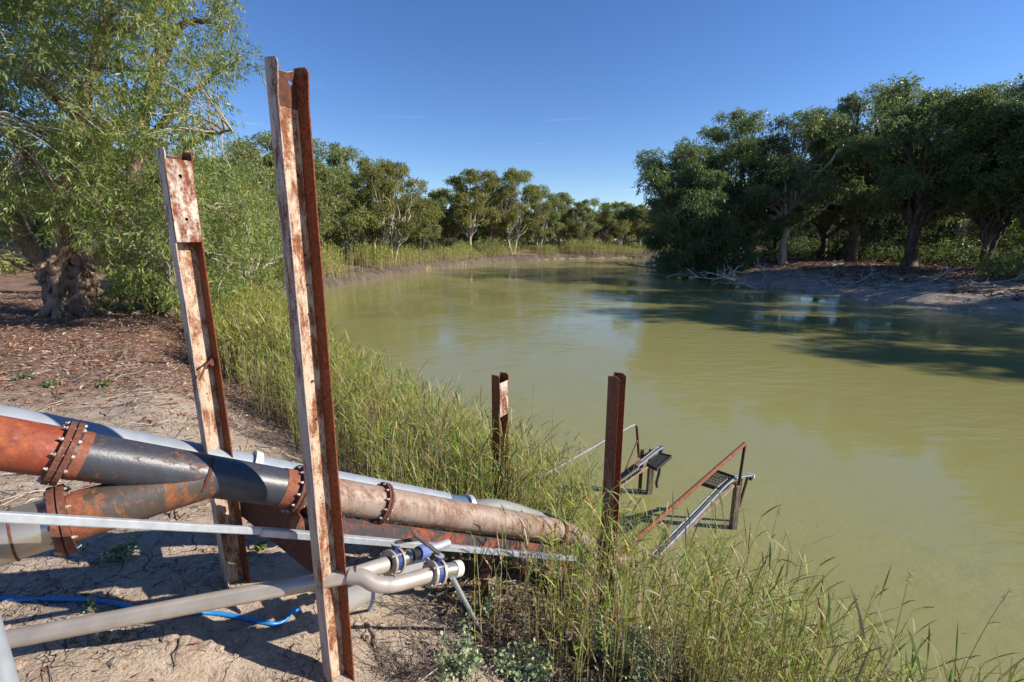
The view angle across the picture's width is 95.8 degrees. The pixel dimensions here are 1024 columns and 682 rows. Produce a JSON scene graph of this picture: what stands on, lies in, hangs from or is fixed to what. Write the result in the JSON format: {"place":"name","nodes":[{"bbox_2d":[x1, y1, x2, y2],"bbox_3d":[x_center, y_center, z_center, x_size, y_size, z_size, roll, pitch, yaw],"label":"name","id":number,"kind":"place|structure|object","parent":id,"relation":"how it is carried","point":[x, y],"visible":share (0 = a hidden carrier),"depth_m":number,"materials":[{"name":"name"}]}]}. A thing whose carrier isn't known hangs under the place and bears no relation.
{"place":"outdoors","nodes":[
{"label":"outdoors","id":0,"kind":"place"},
{"bbox_2d":[279,251,743,296],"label":"river bank cliff","id":1,"kind":"structure","parent":0,"point":[335,281],"depth_m":66.05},
{"bbox_2d":[198,157,286,299],"bbox_3d":[-16.010,-5.696,26.855,9.196,9.441,8.374,6,14,27],"label":"gum tree","id":2,"kind":"object","parent":1,"relation":"on","point":[244,188],"visible":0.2,"depth_m":26.01,"materials":[{"name":"green plant"}]},
{"bbox_2d":[236,237,668,287],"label":"reeds","id":3,"kind":"object","parent":1,"relation":"on","point":[366,257],"visible":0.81,"depth_m":69.55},
{"bbox_2d":[0,241,1023,681],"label":"ground","id":4,"kind":"structure","parent":0,"point":[64,659],"depth_m":3.36,"materials":[{"name":"soil"}]},
{"bbox_2d":[0,612,19,681],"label":"galvanised post","id":5,"kind":"object","parent":4,"relation":"on","point":[8,671],"depth_m":1.77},
{"bbox_2d":[13,372,35,379],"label":"weed","id":6,"kind":"object","parent":4,"relation":"on","point":[24,376],"visible":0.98,"depth_m":6.96,"materials":[{"name":"green plant"}]},
{"bbox_2d":[0,162,52,247],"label":"gum tree","id":7,"kind":"object","parent":4,"relation":"on","point":[29,218],"visible":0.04,"depth_m":42.84,"materials":[{"name":"green plant"}]},
{"bbox_2d":[41,378,59,387],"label":"weed","id":8,"kind":"object","parent":4,"relation":"on","point":[49,384],"visible":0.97,"depth_m":6.84,"materials":[{"name":"green plant"}]},
{"bbox_2d":[5,147,124,236],"bbox_3d":[-36.100,-11.414,38.751,9.409,11.084,11.523,-3,13,-15],"label":"gum tree","id":9,"kind":"object","parent":4,"relation":"on","point":[38,223],"visible":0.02,"depth_m":36.09,"materials":[{"name":"green plant"}]},
{"bbox_2d":[82,597,99,613],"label":"weed","id":10,"kind":"object","parent":4,"relation":"on","point":[89,606],"visible":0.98,"depth_m":2.72,"materials":[{"name":"green plant"}]},
{"bbox_2d":[92,631,107,642],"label":"weed","id":11,"kind":"object","parent":4,"relation":"on","point":[97,637],"visible":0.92,"depth_m":2.52,"materials":[{"name":"green plant"}]},
{"bbox_2d":[40,116,170,218],"bbox_3d":[-31.611,-11.633,37.579,9.536,12.151,10.215,7,14,28],"label":"gum tree","id":12,"kind":"object","parent":4,"relation":"on","point":[99,192],"visible":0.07,"depth_m":35.57,"materials":[{"name":"green plant"}]},
{"bbox_2d":[97,535,138,562],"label":"weed","id":13,"kind":"object","parent":4,"relation":"on","point":[123,551],"visible":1,"depth_m":3.23,"materials":[{"name":"green plant"}]},
{"bbox_2d":[0,0,279,323],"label":"gum tree","id":14,"kind":"object","parent":4,"relation":"on","point":[66,277],"visible":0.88,"depth_m":10.70,"materials":[{"name":"green plant"}]},
{"bbox_2d":[0,596,300,625],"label":"blue hose","id":15,"kind":"object","parent":4,"relation":"on","point":[211,612],"visible":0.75,"depth_m":2.83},
{"bbox_2d":[45,153,283,293],"bbox_3d":[-14.833,-4.744,20.286,8.800,6.915,7.990,-11,16,-41],"label":"bush","id":16,"kind":"object","parent":4,"relation":"on","point":[259,244],"visible":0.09,"depth_m":19.70,"materials":[{"name":"green plant"}]},
{"bbox_2d":[91,257,237,320],"bbox_3d":[-11.211,-1.521,14.539,4.653,3.010,3.228,0,12,0],"label":"bush","id":17,"kind":"object","parent":4,"relation":"on","point":[149,303],"visible":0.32,"depth_m":14.00,"materials":[{"name":"green plant"}]},
{"bbox_2d":[160,244,236,300],"bbox_3d":[-12.873,-2.439,18.867,4.088,3.551,3.535,0,12,0],"label":"bush","id":18,"kind":"object","parent":4,"relation":"on","point":[212,279],"visible":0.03,"depth_m":19.07,"materials":[{"name":"green plant"}]},
{"bbox_2d":[156,147,250,588],"bbox_3d":[-1.867,0.636,2.898,0.135,3.458,0.171,4,13,18],"label":"steel post","id":19,"kind":"object","parent":4,"relation":"on","point":[181,206],"visible":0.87,"depth_m":2.76,"materials":[{"name":"weathered cream paint"},{"name":"rusted steel"}]},
{"bbox_2d":[240,502,312,572],"bbox_3d":[-1.619,1.152,3.010,1.108,0.481,0.010,7,14,30],"label":"bracket plate","id":20,"kind":"object","parent":19,"relation":"attached to","point":[260,515],"visible":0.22,"depth_m":2.91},
{"bbox_2d":[0,511,576,561],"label":"square rail","id":21,"kind":"object","parent":20,"relation":"attached to","point":[15,517],"visible":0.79,"depth_m":2.27,"materials":[{"name":"metal"}]},
{"bbox_2d":[0,404,554,517],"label":"galvanised pipe","id":22,"kind":"object","parent":19,"relation":"attached to","point":[257,456],"visible":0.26,"depth_m":2.93,"materials":[{"name":"metal"}]},
{"bbox_2d":[207,271,268,307],"bbox_3d":[-10.750,-1.251,17.569,3.806,2.980,2.990,7,14,28],"label":"bush","id":23,"kind":"object","parent":4,"relation":"on","point":[239,283],"visible":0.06,"depth_m":17.34,"materials":[{"name":"green plant"}]},
{"bbox_2d":[204,138,280,261],"bbox_3d":[-19.103,-9.625,35.052,8.584,10.734,7.009,6,14,24],"label":"gum tree","id":24,"kind":"object","parent":4,"relation":"on","point":[248,153],"visible":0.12,"depth_m":33.35,"materials":[{"name":"green plant"}]},
{"bbox_2d":[233,182,285,293],"bbox_3d":[-17.788,-6.641,31.779,5.755,8.672,6.734,-7,14,-29],"label":"gum tree","id":25,"kind":"object","parent":4,"relation":"on","point":[272,287],"visible":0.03,"depth_m":32.36,"materials":[{"name":"green plant"}]},
{"bbox_2d":[253,539,267,550],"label":"weed","id":26,"kind":"object","parent":4,"relation":"on","point":[260,546],"visible":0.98,"depth_m":3.66,"materials":[{"name":"green plant"}]},
{"bbox_2d":[0,484,543,681],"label":"clay rubble","id":27,"kind":"object","parent":4,"relation":"on","point":[167,636],"visible":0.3,"depth_m":2.84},
{"bbox_2d":[219,129,344,240],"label":"gum tree","id":28,"kind":"object","parent":4,"relation":"on","point":[323,175],"visible":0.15,"depth_m":43.24,"materials":[{"name":"green plant"}]},
{"bbox_2d":[264,56,354,681],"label":"steel post","id":29,"kind":"object","parent":4,"relation":"on","point":[291,129],"visible":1,"depth_m":2.27,"materials":[{"name":"weathered cream paint"},{"name":"rusted steel"}]},
{"bbox_2d":[6,532,480,648],"bbox_3d":[-1.283,1.952,2.777,2.762,1.454,0.693,-7,14,-28],"label":"valve manifold","id":30,"kind":"object","parent":29,"relation":"attached to","point":[388,564],"visible":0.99,"depth_m":2.51,"materials":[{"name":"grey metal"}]},
{"bbox_2d":[0,340,629,681],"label":"twigs","id":31,"kind":"object","parent":4,"relation":"on","point":[188,512],"visible":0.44,"depth_m":4.43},
{"bbox_2d":[264,138,380,256],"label":"gum tree","id":32,"kind":"object","parent":4,"relation":"on","point":[358,218],"visible":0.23,"depth_m":50.27,"materials":[{"name":"green plant"}]},
{"bbox_2d":[0,197,672,278],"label":"undergrowth","id":33,"kind":"object","parent":4,"relation":"on","point":[6,265],"visible":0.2,"depth_m":94.11,"materials":[{"name":"green plant"}]},
{"bbox_2d":[0,174,673,248],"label":"distant wood","id":34,"kind":"object","parent":4,"relation":"on","point":[491,240],"visible":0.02,"depth_m":147.21,"materials":[{"name":"green plant"}]},
{"bbox_2d":[328,211,365,244],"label":"gum tree","id":35,"kind":"object","parent":4,"relation":"on","point":[362,237],"visible":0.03,"depth_m":81.03,"materials":[{"name":"green plant"}]},
{"bbox_2d":[318,141,395,261],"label":"gum tree","id":36,"kind":"object","parent":4,"relation":"on","point":[344,233],"visible":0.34,"depth_m":56.18,"materials":[{"name":"green plant"}]},
{"bbox_2d":[339,174,412,249],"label":"gum tree","id":37,"kind":"object","parent":4,"relation":"on","point":[371,239],"visible":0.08,"depth_m":67.19,"materials":[{"name":"green plant"}]},
{"bbox_2d":[366,621,385,665],"bbox_3d":[-0.904,2.049,3.105,0.036,0.042,0.461,-8,15,-31],"label":"stick","id":38,"kind":"object","parent":4,"relation":"on","point":[370,628],"visible":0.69,"depth_m":3.18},
{"bbox_2d":[347,557,429,611],"bbox_3d":[-1.038,1.794,3.377,0.896,0.482,0.176,-3,13,-15],"label":"plastic pipe","id":39,"kind":"object","parent":4,"relation":"on","point":[358,596],"visible":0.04,"depth_m":3.30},
{"bbox_2d":[346,156,444,264],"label":"gum tree","id":40,"kind":"object","parent":4,"relation":"on","point":[389,168],"visible":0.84,"depth_m":56.80,"materials":[{"name":"green plant"}]},
{"bbox_2d":[358,616,463,681],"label":"twig bush","id":41,"kind":"object","parent":4,"relation":"on","point":[408,672],"visible":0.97,"depth_m":2.91,"materials":[{"name":"plant"}]},
{"bbox_2d":[390,195,432,247],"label":"gum tree","id":42,"kind":"object","parent":4,"relation":"on","point":[403,235],"visible":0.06,"depth_m":86.58,"materials":[{"name":"green plant"}]},
{"bbox_2d":[387,186,447,256],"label":"gum tree","id":43,"kind":"object","parent":4,"relation":"on","point":[434,232],"visible":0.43,"depth_m":73.36,"materials":[{"name":"green plant"}]},
{"bbox_2d":[288,512,558,607],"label":"support beam","id":44,"kind":"structure","parent":4,"relation":"on","point":[299,521],"depth_m":3.40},
{"bbox_2d":[0,415,639,576],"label":"pipeline","id":45,"kind":"object","parent":44,"relation":"on","point":[138,479],"visible":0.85,"depth_m":2.24,"materials":[{"name":"metal"}]},
{"bbox_2d":[415,206,460,250],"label":"gum tree","id":46,"kind":"object","parent":4,"relation":"on","point":[447,226],"visible":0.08,"depth_m":94.38,"materials":[{"name":"green plant"}]},
{"bbox_2d":[416,189,473,251],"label":"gum tree","id":47,"kind":"object","parent":4,"relation":"on","point":[455,232],"visible":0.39,"depth_m":90.90,"materials":[{"name":"green plant"}]},
{"bbox_2d":[429,612,486,681],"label":"saltbush","id":48,"kind":"object","parent":4,"relation":"on","point":[461,664],"visible":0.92,"depth_m":3.04,"materials":[{"name":"green plant"}]},
{"bbox_2d":[444,208,480,245],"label":"gum tree","id":49,"kind":"object","parent":4,"relation":"on","point":[458,238],"visible":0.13,"depth_m":102.71,"materials":[{"name":"green plant"}]},
{"bbox_2d":[429,168,503,253],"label":"gum tree","id":50,"kind":"object","parent":4,"relation":"on","point":[465,206],"visible":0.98,"depth_m":86.10,"materials":[{"name":"green plant"}]},
{"bbox_2d":[470,586,497,619],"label":"saltbush","id":51,"kind":"object","parent":4,"relation":"on","point":[485,606],"visible":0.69,"depth_m":3.88,"materials":[{"name":"green plant"}]},
{"bbox_2d":[465,236,502,254],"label":"bush","id":52,"kind":"object","parent":4,"relation":"on","point":[484,248],"visible":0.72,"depth_m":89.62,"materials":[{"name":"green plant"}]},
{"bbox_2d":[470,177,522,244],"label":"gum tree","id":53,"kind":"object","parent":4,"relation":"on","point":[493,230],"visible":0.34,"depth_m":99.59,"materials":[{"name":"green plant"}]},
{"bbox_2d":[492,372,508,537],"bbox_3d":[-0.125,1.759,5.262,0.105,2.885,0.184,8,15,32],"label":"steel post","id":54,"kind":"object","parent":4,"relation":"on","point":[500,380],"visible":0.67,"depth_m":5.02,"materials":[{"name":"brown metal"}]},
{"bbox_2d":[0,254,1023,681],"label":"leaf litter","id":55,"kind":"object","parent":4,"relation":"on","point":[564,672],"visible":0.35,"depth_m":7.37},
{"bbox_2d":[481,167,552,253],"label":"gum tree","id":56,"kind":"object","parent":4,"relation":"on","point":[512,176],"visible":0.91,"depth_m":93.00,"materials":[{"name":"green plant"}]},
{"bbox_2d":[505,207,532,247],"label":"gum tree","id":57,"kind":"object","parent":4,"relation":"on","point":[513,235],"visible":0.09,"depth_m":110.68,"materials":[{"name":"green plant"}]},
{"bbox_2d":[493,631,556,681],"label":"saltbush","id":58,"kind":"object","parent":4,"relation":"on","point":[531,669],"visible":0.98,"depth_m":3.30,"materials":[{"name":"green plant"}]},
{"bbox_2d":[512,184,567,251],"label":"gum tree","id":59,"kind":"object","parent":4,"relation":"on","point":[542,231],"visible":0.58,"depth_m":100.98,"materials":[{"name":"green plant"}]},
{"bbox_2d":[530,212,553,246],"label":"gum tree","id":60,"kind":"object","parent":4,"relation":"on","point":[549,235],"visible":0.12,"depth_m":113.97,"materials":[{"name":"green plant"}]},
{"bbox_2d":[544,191,584,247],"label":"gum tree","id":61,"kind":"object","parent":4,"relation":"on","point":[565,196],"visible":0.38,"depth_m":113.14,"materials":[{"name":"green plant"}]},
{"bbox_2d":[554,205,588,240],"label":"gum tree","id":62,"kind":"object","parent":4,"relation":"on","point":[567,231],"visible":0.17,"depth_m":117.06,"materials":[{"name":"green plant"}]},
{"bbox_2d":[562,199,602,243],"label":"gum tree","id":63,"kind":"object","parent":4,"relation":"on","point":[580,231],"visible":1,"depth_m":109.61,"materials":[{"name":"green plant"}]},
{"bbox_2d":[567,608,623,671],"bbox_3d":[0.734,2.467,3.825,0.417,0.503,0.477,10,16,39],"label":"saltbush","id":64,"kind":"object","parent":4,"relation":"on","point":[598,655],"visible":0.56,"depth_m":3.74,"materials":[{"name":"green plant"}]},
{"bbox_2d":[583,197,628,244],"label":"gum tree","id":65,"kind":"object","parent":4,"relation":"on","point":[605,211],"visible":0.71,"depth_m":115.43,"materials":[{"name":"green plant"}]},
{"bbox_2d":[595,214,621,241],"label":"gum tree","id":66,"kind":"object","parent":4,"relation":"on","point":[614,236],"visible":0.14,"depth_m":125.54,"materials":[{"name":"green plant"}]},
{"bbox_2d":[597,372,625,615],"bbox_3d":[0.996,1.973,4.736,0.120,3.398,0.197,7,14,31],"label":"steel post","id":67,"kind":"object","parent":4,"relation":"on","point":[616,389],"visible":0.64,"depth_m":4.51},
{"bbox_2d":[607,201,636,246],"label":"gum tree","id":68,"kind":"object","parent":4,"relation":"on","point":[622,222],"visible":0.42,"depth_m":118.90,"materials":[{"name":"green plant"}]},
{"bbox_2d":[625,205,652,248],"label":"gum tree","id":69,"kind":"object","parent":4,"relation":"on","point":[638,224],"visible":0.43,"depth_m":120.61,"materials":[{"name":"green plant"}]},
{"bbox_2d":[614,620,680,681],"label":"saltbush","id":70,"kind":"object","parent":4,"relation":"on","point":[638,674],"visible":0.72,"depth_m":3.61,"materials":[{"name":"green plant"}]},
{"bbox_2d":[641,248,669,269],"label":"bush","id":71,"kind":"object","parent":4,"relation":"on","point":[657,265],"visible":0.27,"depth_m":66.20,"materials":[{"name":"green plant"}]},
{"bbox_2d":[613,143,732,267],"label":"gum tree","id":72,"kind":"object","parent":4,"relation":"on","point":[627,216],"visible":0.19,"depth_m":59.40,"materials":[{"name":"green plant"}]},
{"bbox_2d":[665,266,704,278],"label":"fallen log","id":73,"kind":"object","parent":4,"relation":"on","point":[687,274],"visible":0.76,"depth_m":50.39,"materials":[{"name":"grey wood"}]},
{"bbox_2d":[662,626,735,681],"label":"saltbush","id":74,"kind":"object","parent":4,"relation":"on","point":[687,668],"visible":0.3,"depth_m":4.05,"materials":[{"name":"green plant"}]},
{"bbox_2d":[632,135,783,279],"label":"gum tree","id":75,"kind":"object","parent":4,"relation":"on","point":[719,237],"visible":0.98,"depth_m":48.44,"materials":[{"name":"green plant"}]},
{"bbox_2d":[669,107,812,266],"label":"gum tree","id":76,"kind":"object","parent":4,"relation":"on","point":[746,127],"visible":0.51,"depth_m":50.56,"materials":[{"name":"green plant"}]},
{"bbox_2d":[753,162,815,253],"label":"gum tree","id":77,"kind":"object","parent":4,"relation":"on","point":[775,231],"visible":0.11,"depth_m":74.71,"materials":[{"name":"green plant"}]},
{"bbox_2d":[724,105,882,263],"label":"gum tree","id":78,"kind":"object","parent":4,"relation":"on","point":[818,122],"visible":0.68,"depth_m":48.58,"materials":[{"name":"green plant"}]},
{"bbox_2d":[787,233,832,256],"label":"bush","id":79,"kind":"object","parent":4,"relation":"on","point":[800,243],"visible":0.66,"depth_m":64.06,"materials":[{"name":"green plant"}]},
{"bbox_2d":[794,124,868,257],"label":"gum tree","id":80,"kind":"object","parent":4,"relation":"on","point":[823,233],"visible":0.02,"depth_m":60.73,"materials":[{"name":"green plant"}]},
{"bbox_2d":[800,74,941,261],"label":"gum tree","id":81,"kind":"object","parent":4,"relation":"on","point":[855,227],"visible":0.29,"depth_m":50.42,"materials":[{"name":"green plant"}]},
{"bbox_2d":[859,232,904,258],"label":"bush","id":82,"kind":"object","parent":4,"relation":"on","point":[886,245],"visible":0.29,"depth_m":56.47,"materials":[{"name":"green plant"}]},
{"bbox_2d":[745,211,1019,245],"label":"distant wood","id":83,"kind":"object","parent":4,"relation":"on","point":[839,235],"visible":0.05,"depth_m":148.40,"materials":[{"name":"green plant"}]},
{"bbox_2d":[760,214,1023,268],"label":"undergrowth","id":84,"kind":"object","parent":4,"relation":"on","point":[836,250],"visible":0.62,"depth_m":53.38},
{"bbox_2d":[841,144,945,243],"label":"gum tree","id":85,"kind":"object","parent":4,"relation":"on","point":[877,227],"visible":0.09,"depth_m":69.65,"materials":[{"name":"green plant"}]},
{"bbox_2d":[837,69,1023,267],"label":"gum tree","id":86,"kind":"object","parent":4,"relation":"on","point":[904,192],"visible":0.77,"depth_m":40.77,"materials":[{"name":"green plant"}]},
{"bbox_2d":[901,262,959,288],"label":"dead branch","id":87,"kind":"object","parent":4,"relation":"on","point":[938,276],"visible":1,"depth_m":33.57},
{"bbox_2d":[899,207,970,248],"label":"gum tree","id":88,"kind":"object","parent":4,"relation":"on","point":[928,229],"visible":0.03,"depth_m":68.80,"materials":[{"name":"green plant"}]},
{"bbox_2d":[929,236,981,261],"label":"bush","id":89,"kind":"object","parent":4,"relation":"on","point":[951,246],"visible":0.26,"depth_m":49.05,"materials":[{"name":"green plant"}]},
{"bbox_2d":[891,100,1023,266],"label":"gum tree","id":90,"kind":"object","parent":4,"relation":"on","point":[998,224],"visible":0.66,"depth_m":38.91,"materials":[{"name":"green plant"}]},
{"bbox_2d":[896,77,1023,252],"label":"gum tree","id":91,"kind":"object","parent":4,"relation":"on","point":[1012,92],"visible":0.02,"depth_m":50.38,"materials":[{"name":"green plant"}]},
{"bbox_2d":[939,272,1003,290],"bbox_3d":[29.884,-3.808,30.039,2.966,1.364,1.574,5,14,23],"label":"fallen log","id":92,"kind":"object","parent":4,"relation":"on","point":[960,288],"visible":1,"depth_m":30.04,"materials":[{"name":"grey wood"}]},
{"bbox_2d":[937,73,1023,265],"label":"gum tree","id":93,"kind":"object","parent":4,"relation":"on","point":[1007,156],"visible":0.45,"depth_m":37.32,"materials":[{"name":"green plant"}]},
{"bbox_2d":[966,246,1023,277],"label":"bush","id":94,"kind":"object","parent":4,"relation":"on","point":[1002,267],"visible":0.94,"depth_m":33.40,"materials":[{"name":"green plant"}]},
{"bbox_2d":[977,268,1023,285],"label":"dead branch","id":95,"kind":"object","parent":4,"relation":"on","point":[1020,275],"visible":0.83,"depth_m":31.41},
{"bbox_2d":[0,0,1023,240],"label":"sky","id":96,"kind":"structure","parent":0,"point":[566,93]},
{"bbox_2d":[280,258,1023,681],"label":"river water","id":97,"kind":"structure","parent":0,"point":[880,438],"depth_m":11.62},
{"bbox_2d":[168,278,1023,681],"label":"reeds","id":98,"kind":"object","parent":97,"relation":"on","point":[402,426],"visible":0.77,"depth_m":4.46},
{"bbox_2d":[538,424,671,494],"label":"pump platform","id":99,"kind":"structure","parent":97,"relation":"on","point":[659,460],"depth_m":7.26,"materials":[{"name":"rusty steel"},{"name":"galvanised steel"},{"name":"dark steel mesh"}]},
{"bbox_2d":[605,259,661,269],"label":"dead branch","id":100,"kind":"object","parent":97,"relation":"on","point":[633,265],"visible":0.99,"depth_m":62.94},
{"bbox_2d":[587,442,754,581],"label":"pump platform","id":101,"kind":"structure","parent":97,"relation":"on","point":[726,486],"depth_m":6.25,"materials":[{"name":"rusty steel"},{"name":"galvanised steel"},{"name":"dark steel mesh"}]},
{"bbox_2d":[688,258,790,288],"bbox_3d":[20.283,-5.519,40.010,10.210,3.669,4.647,-6,14,-25],"label":"dead branch","id":102,"kind":"object","parent":97,"relation":"on","point":[741,279],"visible":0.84,"depth_m":39.86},
{"bbox_2d":[757,502,782,605],"bbox_3d":[2.676,2.568,4.982,0.279,1.844,0.110,0,12,0],"label":"reed stem","id":103,"kind":"object","parent":97,"relation":"on","point":[772,537],"visible":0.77,"depth_m":4.85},
{"bbox_2d":[840,585,877,681],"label":"reed stem","id":104,"kind":"object","parent":97,"relation":"on","point":[858,645],"visible":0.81,"depth_m":4.12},
{"bbox_2d":[878,569,917,677],"bbox_3d":[3.544,2.830,4.323,0.335,1.616,0.118,4,13,17],"label":"reed stem","id":105,"kind":"object","parent":97,"relation":"on","point":[900,612],"visible":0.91,"depth_m":4.21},
{"bbox_2d":[947,587,1013,680],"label":"reed stem","id":106,"kind":"object","parent":97,"relation":"on","point":[1003,597],"visible":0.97,"depth_m":4.03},
{"bbox_2d":[645,261,1023,317],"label":"river bank shore","id":107,"kind":"structure","parent":0,"point":[984,304],"depth_m":31.37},
{"bbox_2d":[753,255,770,279],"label":"dead branch","id":108,"kind":"object","parent":107,"relation":"on","point":[761,268],"visible":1,"depth_m":42.94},
{"bbox_2d":[842,262,881,287],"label":"dead branch","id":109,"kind":"object","parent":107,"relation":"on","point":[870,274],"visible":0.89,"depth_m":36.98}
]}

